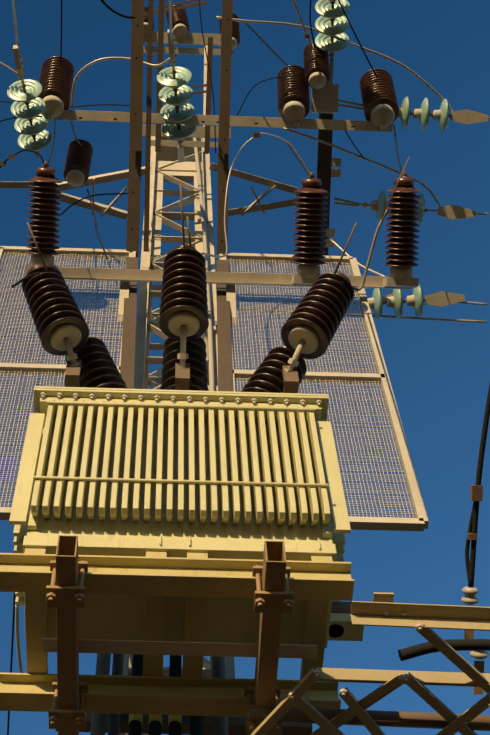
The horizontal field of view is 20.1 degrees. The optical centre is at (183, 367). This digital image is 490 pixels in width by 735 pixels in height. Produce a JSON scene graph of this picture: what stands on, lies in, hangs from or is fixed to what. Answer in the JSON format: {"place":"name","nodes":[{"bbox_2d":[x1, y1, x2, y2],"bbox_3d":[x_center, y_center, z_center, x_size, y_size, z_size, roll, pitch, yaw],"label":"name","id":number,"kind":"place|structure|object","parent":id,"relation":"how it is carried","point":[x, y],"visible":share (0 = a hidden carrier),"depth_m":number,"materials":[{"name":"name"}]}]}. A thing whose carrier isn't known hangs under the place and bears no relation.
{"place":"outdoors","nodes":[
{"label":"outdoors","id":0,"kind":"place"},
{"bbox_2d":[0,0,489,734],"label":"sky","id":1,"kind":"structure","parent":0,"point":[438,371],"materials":[{"name":"blue"}]},
{"label":"ground","id":2,"kind":"structure","parent":0,"visible":0},
{"bbox_2d":[119,136,234,734],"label":"lattice tower","id":3,"kind":"structure","parent":2,"relation":"on","point":[166,166],"depth_m":8.86,"materials":[{"name":"metal"}]},
{"bbox_2d":[120,0,232,391],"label":"gantry frame","id":4,"kind":"object","parent":3,"relation":"attached to","point":[225,378],"visible":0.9,"depth_m":8.27,"materials":[{"name":"brown metal"}]},
{"bbox_2d":[0,246,428,530],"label":"screen","id":5,"kind":"object","parent":4,"relation":"attached to","point":[419,521],"visible":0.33,"depth_m":6.99,"materials":[{"name":"metal"}]},
{"bbox_2d":[0,0,489,322],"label":"conductors","id":6,"kind":"object","parent":4,"relation":"attached to","point":[255,135],"visible":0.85,"depth_m":8.53,"materials":[{"name":"silver metal"}]},
{"bbox_2d":[0,0,410,325],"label":"cross arms","id":7,"kind":"object","parent":3,"relation":"attached to","point":[324,102],"visible":0.73,"depth_m":8.88},
{"bbox_2d":[26,4,420,287],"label":"post insulators","id":8,"kind":"object","parent":7,"relation":"attached to","point":[379,101],"visible":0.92,"depth_m":7.59,"materials":[{"name":"brown ceramic"}]},
{"bbox_2d":[7,0,488,319],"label":"glass disc strings","id":9,"kind":"object","parent":7,"relation":"hanging from","point":[175,95],"visible":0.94,"depth_m":8.71,"materials":[{"name":"glass"}]},
{"bbox_2d":[42,592,489,734],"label":"truss","id":10,"kind":"object","parent":3,"relation":"attached to","point":[304,715],"visible":0.98,"depth_m":4.14,"materials":[{"name":"metal"}]},
{"bbox_2d":[0,535,354,734],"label":"platform","id":11,"kind":"structure","parent":10,"relation":"attached to","point":[66,578],"depth_m":4.18,"materials":[{"name":"paint"}]},
{"bbox_2d":[9,386,363,647],"bbox_3d":[0.014,0.520,4.675,1.126,0.845,0.559,2,-62,-1],"label":"transformer","id":12,"kind":"object","parent":11,"relation":"on","point":[171,473],"visible":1,"depth_m":4.42,"materials":[{"name":"paint"}]},
{"bbox_2d":[22,243,353,392],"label":"insulator bushings","id":13,"kind":"object","parent":12,"relation":"on","point":[311,325],"visible":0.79,"depth_m":5.09,"materials":[{"name":"brown ceramic"}]},
{"bbox_2d":[7,383,489,734],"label":"power cables","id":14,"kind":"object","parent":2,"relation":"on","point":[477,648],"visible":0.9,"depth_m":4.74,"materials":[{"name":"black rubber"}]}
]}

